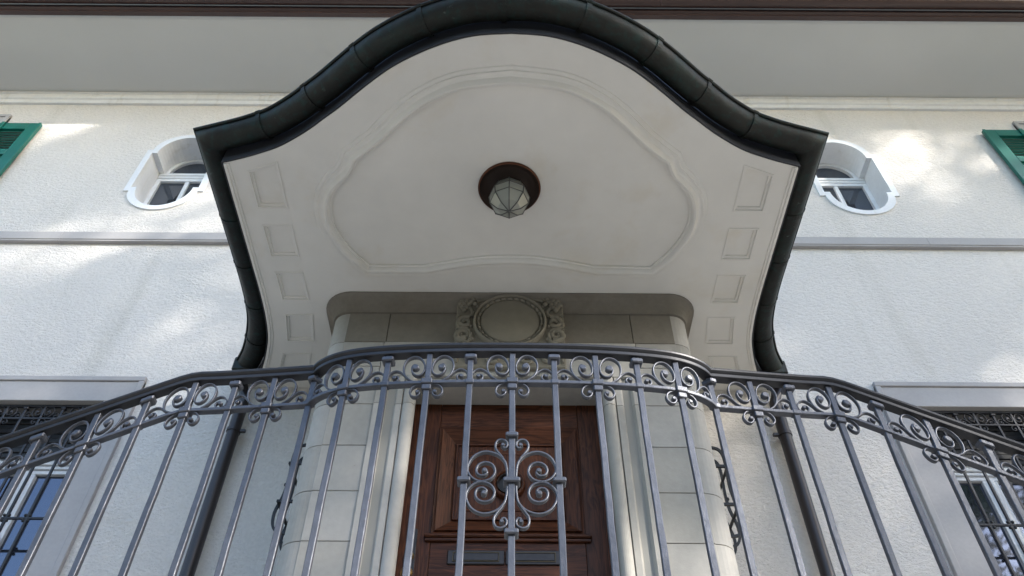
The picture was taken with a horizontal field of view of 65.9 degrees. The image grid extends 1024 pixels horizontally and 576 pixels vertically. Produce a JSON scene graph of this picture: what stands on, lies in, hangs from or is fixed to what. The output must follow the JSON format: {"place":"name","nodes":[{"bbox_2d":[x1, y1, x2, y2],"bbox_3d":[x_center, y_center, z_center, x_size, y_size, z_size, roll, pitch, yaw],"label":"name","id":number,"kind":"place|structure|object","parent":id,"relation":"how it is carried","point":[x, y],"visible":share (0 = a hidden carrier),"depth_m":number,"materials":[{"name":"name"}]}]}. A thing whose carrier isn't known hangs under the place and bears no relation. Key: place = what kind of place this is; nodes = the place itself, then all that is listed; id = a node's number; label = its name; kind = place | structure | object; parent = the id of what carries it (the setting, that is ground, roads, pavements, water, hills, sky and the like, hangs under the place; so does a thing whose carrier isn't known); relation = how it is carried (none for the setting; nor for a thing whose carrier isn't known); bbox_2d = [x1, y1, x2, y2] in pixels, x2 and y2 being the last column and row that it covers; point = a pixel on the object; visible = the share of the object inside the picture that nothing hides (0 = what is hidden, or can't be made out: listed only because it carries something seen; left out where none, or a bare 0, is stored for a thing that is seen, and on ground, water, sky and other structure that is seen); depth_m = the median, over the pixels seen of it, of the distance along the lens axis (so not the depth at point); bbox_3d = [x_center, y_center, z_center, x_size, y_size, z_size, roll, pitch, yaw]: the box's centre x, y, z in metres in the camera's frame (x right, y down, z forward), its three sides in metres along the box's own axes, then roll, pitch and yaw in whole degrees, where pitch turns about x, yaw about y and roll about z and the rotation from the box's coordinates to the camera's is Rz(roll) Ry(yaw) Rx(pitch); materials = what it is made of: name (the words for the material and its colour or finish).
{"place":"outdoors","nodes":[
{"label":"outdoors","id":0,"kind":"place"},
{"bbox_2d":[0,0,1023,575],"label":"villa","id":1,"kind":"object","parent":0,"point":[902,280],"visible":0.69,"depth_m":7.24,"materials":[{"name":"paint"}]},
{"bbox_2d":[0,114,11,122],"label":"window","id":2,"kind":"structure","parent":1,"relation":"in","point":[3,117],"depth_m":8.85,"materials":[{"name":"grey stone"}]},
{"bbox_2d":[0,121,41,175],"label":"shutter","id":3,"kind":"object","parent":1,"relation":"attached to","point":[12,152],"visible":1,"depth_m":8.46,"materials":[{"name":"green paint"}]},
{"bbox_2d":[0,405,91,573],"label":"window grille","id":4,"kind":"object","parent":1,"relation":"attached to","point":[25,519],"depth_m":5.68,"materials":[{"name":"metal"}]},
{"bbox_2d":[0,375,147,575],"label":"window","id":5,"kind":"structure","parent":1,"relation":"in","point":[53,552],"depth_m":5.61,"materials":[{"name":"grey stone"}]},
{"bbox_2d":[123,135,208,209],"bbox_3d":[-3.474,-1.091,8.244,0.796,1.339,0.346,0,-47,0],"label":"oval window","id":6,"kind":"structure","parent":1,"relation":"in","point":[169,175],"depth_m":8.41,"materials":[{"name":"white paint"}]},
{"bbox_2d":[179,357,249,575],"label":"downpipe","id":7,"kind":"object","parent":1,"relation":"attached to","point":[234,430],"visible":0.68,"depth_m":5.23,"materials":[{"name":"black metal"}]},
{"bbox_2d":[275,291,739,575],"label":"door surround","id":8,"kind":"object","parent":1,"relation":"attached to","point":[356,319],"visible":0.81,"depth_m":4.58,"materials":[{"name":"grey stone"}]},
{"bbox_2d":[271,443,305,550],"bbox_3d":[-1.290,1.348,4.811,0.160,0.615,0.560,0,-47,0],"label":"flank grille","id":9,"kind":"object","parent":8,"relation":"attached to","point":[278,501],"visible":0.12,"depth_m":4.64,"materials":[{"name":"black metal"}]},
{"bbox_2d":[395,404,619,575],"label":"door","id":10,"kind":"structure","parent":8,"relation":"in","point":[436,528],"depth_m":4.52,"materials":[{"name":"brown wood"}]},
{"bbox_2d":[711,446,740,553],"bbox_3d":[1.247,1.366,4.811,0.160,0.615,0.560,0,-47,0],"label":"flank grille","id":11,"kind":"object","parent":8,"relation":"attached to","point":[727,503],"visible":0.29,"depth_m":4.69,"materials":[{"name":"black metal"}]},
{"bbox_2d":[193,0,828,391],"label":"canopy","id":12,"kind":"object","parent":1,"relation":"attached to","point":[655,162],"visible":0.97,"depth_m":4.71,"materials":[{"name":"paint"}]},
{"bbox_2d":[478,162,540,218],"bbox_3d":[-0.016,-0.521,4.664,0.378,0.247,0.378,0,-47,0],"label":"ceiling lamp","id":13,"kind":"object","parent":12,"relation":"attached to","point":[509,190],"visible":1,"depth_m":4.65,"materials":[{"name":"white glass"}]},
{"bbox_2d":[769,361,835,575],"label":"downpipe","id":14,"kind":"object","parent":1,"relation":"attached to","point":[784,435],"visible":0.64,"depth_m":5.25,"materials":[{"name":"black metal"}]},
{"bbox_2d":[813,139,899,214],"bbox_3d":[3.465,-1.043,8.244,0.796,1.339,0.346,0,-47,0],"label":"oval window","id":15,"kind":"structure","parent":1,"relation":"in","point":[853,180],"depth_m":8.42,"materials":[{"name":"white paint"}]},
{"bbox_2d":[872,382,1023,575],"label":"window","id":16,"kind":"structure","parent":1,"relation":"in","point":[963,553],"depth_m":5.59,"materials":[{"name":"grey stone"}]},
{"bbox_2d":[932,411,1023,575],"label":"window grille","id":17,"kind":"object","parent":1,"relation":"attached to","point":[1010,524],"depth_m":5.68,"materials":[{"name":"metal"}]},
{"bbox_2d":[981,128,1023,184],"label":"shutter","id":18,"kind":"object","parent":1,"relation":"attached to","point":[1014,163],"visible":1,"depth_m":8.46,"materials":[{"name":"green paint"}]},
{"bbox_2d":[1012,121,1023,129],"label":"window","id":19,"kind":"structure","parent":1,"relation":"in","point":[1017,124],"depth_m":8.84,"materials":[{"name":"grey stone"}]},
{"bbox_2d":[0,342,1023,575],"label":"stair railing","id":20,"kind":"object","parent":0,"point":[99,414],"visible":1,"depth_m":2.63,"materials":[{"name":"metal"}]}
]}

